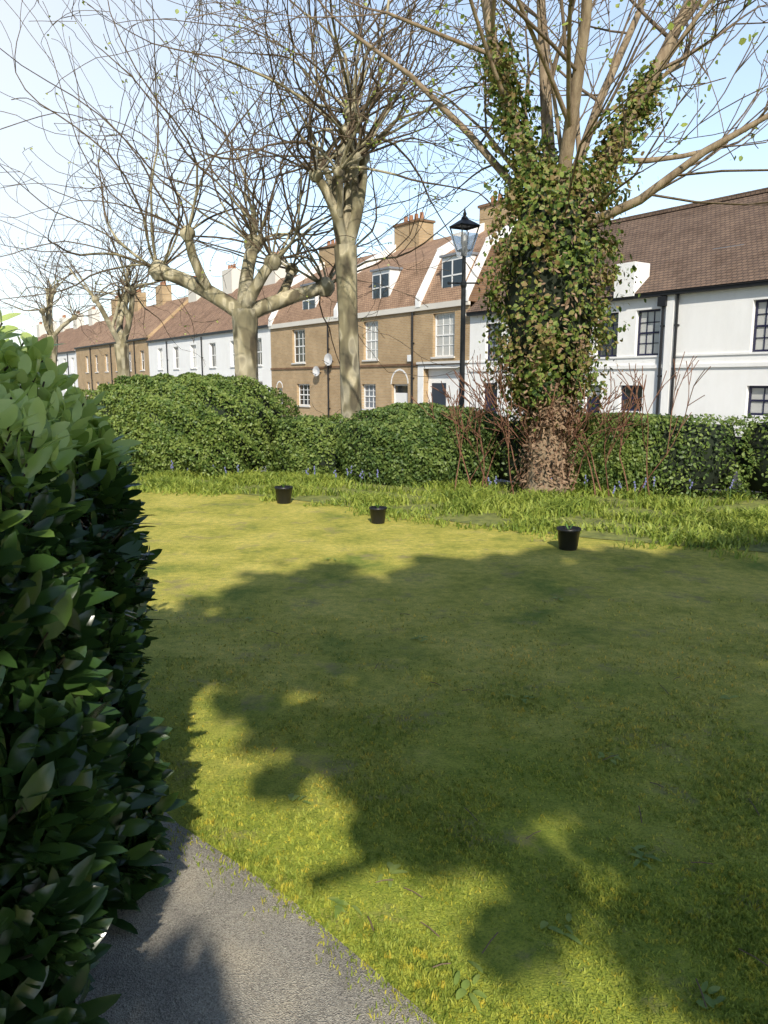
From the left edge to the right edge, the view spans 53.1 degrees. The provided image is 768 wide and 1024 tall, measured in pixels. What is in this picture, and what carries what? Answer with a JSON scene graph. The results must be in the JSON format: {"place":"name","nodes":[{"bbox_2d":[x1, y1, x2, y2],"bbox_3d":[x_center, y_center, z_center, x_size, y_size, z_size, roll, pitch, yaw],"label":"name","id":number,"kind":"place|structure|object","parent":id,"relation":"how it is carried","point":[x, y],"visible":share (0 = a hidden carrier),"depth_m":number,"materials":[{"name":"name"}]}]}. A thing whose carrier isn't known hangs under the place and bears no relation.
{"place":"outdoors","nodes":[
{"label":"outdoors","id":0,"kind":"place"},
{"bbox_2d":[75,812,435,1023],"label":"garden path","id":1,"kind":"structure","parent":0,"point":[194,950],"depth_m":2.08,"materials":[{"name":"grey asphalt"}]},
{"bbox_2d":[155,761,481,1023],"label":"path edge grass","id":2,"kind":"structure","parent":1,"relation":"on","point":[349,928],"depth_m":2.17,"materials":[{"name":"green plant"}]},
{"bbox_2d":[0,0,767,345],"label":"sky","id":3,"kind":"structure","parent":0,"point":[13,139],"materials":[{"name":"blue"}]},
{"bbox_2d":[128,472,767,1023],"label":"lawn ground","id":4,"kind":"structure","parent":0,"point":[236,552],"depth_m":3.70,"materials":[{"name":"green plant"}]},
{"bbox_2d":[0,310,186,1023],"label":"laurel bush","id":5,"kind":"object","parent":4,"relation":"on","point":[95,838],"depth_m":1.87,"materials":[{"name":"green plant"}]},
{"bbox_2d":[80,372,301,478],"bbox_3d":[-3.577,-1.569,13.691,4.149,1.837,2.652,4,10,23],"label":"bush","id":6,"kind":"object","parent":4,"relation":"on","point":[160,435],"depth_m":12.70,"materials":[{"name":"green plant"}]},
{"bbox_2d":[274,484,292,503],"bbox_3d":[-1.310,-0.246,10.052,0.244,0.261,0.244,0,10,0],"label":"plant pot","id":7,"kind":"object","parent":4,"relation":"on","point":[283,494],"visible":1,"depth_m":9.98,"materials":[{"name":"black plastic"}]},
{"bbox_2d":[270,412,349,476],"bbox_3d":[-1.116,-1.091,12.938,1.626,1.154,1.127,0,10,0],"label":"low hedge","id":8,"kind":"object","parent":4,"relation":"on","point":[303,423],"depth_m":12.57,"materials":[{"name":"green plant"}]},
{"bbox_2d":[369,503,386,523],"bbox_3d":[-0.067,0.011,8.616,0.202,0.228,0.202,0,10,0],"label":"plant pot","id":9,"kind":"object","parent":4,"relation":"on","point":[378,514],"visible":1,"depth_m":8.55,"materials":[{"name":"black plastic"}]},
{"bbox_2d":[334,402,502,486],"bbox_3d":[0.641,-1.055,12.067,2.861,1.357,1.953,0,10,0],"label":"shrub","id":10,"kind":"object","parent":4,"relation":"on","point":[399,412],"depth_m":11.50,"materials":[{"name":"green plant"}]},
{"bbox_2d":[127,467,767,562],"bbox_3d":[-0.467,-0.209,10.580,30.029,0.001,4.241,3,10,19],"label":"grass tufts","id":11,"kind":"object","parent":4,"relation":"on","point":[488,518],"depth_m":9.26,"materials":[{"name":"green plant"}]},
{"bbox_2d":[168,460,733,498],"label":"bluebells","id":12,"kind":"object","parent":11,"relation":"on","point":[307,473],"visible":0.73,"depth_m":10.88,"materials":[{"name":"blue plant"}]},
{"bbox_2d":[185,0,767,493],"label":"ivy tree","id":13,"kind":"object","parent":11,"relation":"on","point":[686,54],"depth_m":10.26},
{"bbox_2d":[175,0,767,204],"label":"leaves","id":14,"kind":"object","parent":13,"relation":"attached to","point":[742,41],"visible":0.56,"depth_m":11.79,"materials":[{"name":"plant"}]},
{"bbox_2d":[475,177,637,492],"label":"ivy stems","id":15,"kind":"object","parent":11,"relation":"on","point":[553,462],"visible":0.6,"depth_m":10.30,"materials":[{"name":"plant"}]},
{"bbox_2d":[473,16,670,441],"bbox_3d":[2.471,-3.673,10.331,2.706,5.816,2.288,0,10,0],"label":"ivy","id":16,"kind":"object","parent":15,"relation":"attached to","point":[549,171],"depth_m":10.06,"materials":[{"name":"green plant"}]},
{"bbox_2d":[411,351,710,496],"bbox_3d":[2.204,-1.198,10.600,3.989,1.966,1.928,2,10,13],"label":"bare shrub","id":17,"kind":"object","parent":11,"relation":"on","point":[577,429],"visible":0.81,"depth_m":10.36,"materials":[{"name":"brown plant"}]},
{"bbox_2d":[246,558,738,1013],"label":"lawn weeds","id":18,"kind":"object","parent":4,"relation":"on","point":[465,984],"visible":1,"depth_m":2.22,"materials":[{"name":"green plant"}]},
{"bbox_2d":[266,614,767,1006],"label":"fallen twigs","id":19,"kind":"object","parent":4,"relation":"on","point":[528,837],"visible":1,"depth_m":2.34,"materials":[{"name":"brown wood"}]},
{"bbox_2d":[556,523,580,550],"bbox_3d":[1.742,0.227,7.262,0.230,0.250,0.230,0,10,0],"label":"plant pot","id":20,"kind":"object","parent":4,"relation":"on","point":[568,538],"visible":1,"depth_m":7.19,"materials":[{"name":"black plastic"}]},
{"bbox_2d":[471,411,759,498],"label":"hedge leaves","id":21,"kind":"object","parent":4,"relation":"on","point":[627,455],"depth_m":10.52,"materials":[{"name":"green plant"}]},
{"bbox_2d":[718,413,767,499],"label":"hedge","id":22,"kind":"object","parent":4,"relation":"on","point":[757,484],"depth_m":10.31,"materials":[{"name":"green plant"}]},
{"bbox_2d":[261,421,756,491],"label":"road and pavements","id":23,"kind":"structure","parent":0,"point":[735,476],"depth_m":16.00,"materials":[{"name":"grey asphalt"}]},
{"bbox_2d":[0,195,154,365],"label":"plane tree","id":24,"kind":"object","parent":23,"relation":"on","point":[60,296],"depth_m":42.66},
{"bbox_2d":[5,212,144,342],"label":"tree leaves","id":25,"kind":"object","parent":24,"relation":"attached to","point":[71,288],"visible":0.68,"depth_m":42.34,"materials":[{"name":"green plant"}]},
{"bbox_2d":[2,114,217,382],"bbox_3d":[-10.828,-9.144,31.343,9.298,11.827,11.928,0,10,0],"label":"plane tree","id":26,"kind":"object","parent":23,"relation":"on","point":[120,280],"depth_m":31.60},
{"bbox_2d":[19,156,216,326],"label":"tree leaves","id":27,"kind":"object","parent":26,"relation":"attached to","point":[126,232],"visible":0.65,"depth_m":31.30,"materials":[{"name":"green plant"}]},
{"bbox_2d":[0,0,539,416],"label":"plane tree","id":28,"kind":"object","parent":23,"relation":"on","point":[231,205],"depth_m":20.18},
{"bbox_2d":[45,0,651,420],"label":"plane tree","id":29,"kind":"object","parent":23,"relation":"on","point":[408,15],"depth_m":17.96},
{"bbox_2d":[43,0,568,334],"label":"tree leaves","id":30,"kind":"object","parent":29,"relation":"attached to","point":[236,184],"visible":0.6,"depth_m":17.57,"materials":[{"name":"green plant"}]},
{"bbox_2d":[447,208,480,407],"bbox_3d":[1.630,-3.454,15.948,0.588,5.496,0.480,-5,11,-28],"label":"street lamp","id":31,"kind":"object","parent":23,"relation":"on","point":[464,243],"visible":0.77,"depth_m":15.66,"materials":[{"name":"black metal"}]},
{"label":"ground","id":32,"kind":"structure","parent":0,"visible":0},
{"bbox_2d":[20,251,299,398],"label":"terrace","id":33,"kind":"structure","parent":32,"relation":"on","point":[92,367],"depth_m":64.41,"materials":[{"name":"paint"}]},
{"bbox_2d":[268,184,517,419],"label":"brick mansard houses","id":34,"kind":"structure","parent":32,"relation":"on","point":[305,369],"depth_m":37.70,"materials":[{"name":"brick"}]},
{"bbox_2d":[466,187,767,442],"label":"white house","id":35,"kind":"structure","parent":32,"relation":"on","point":[702,276],"depth_m":24.93,"materials":[{"name":"paint"}]}
]}

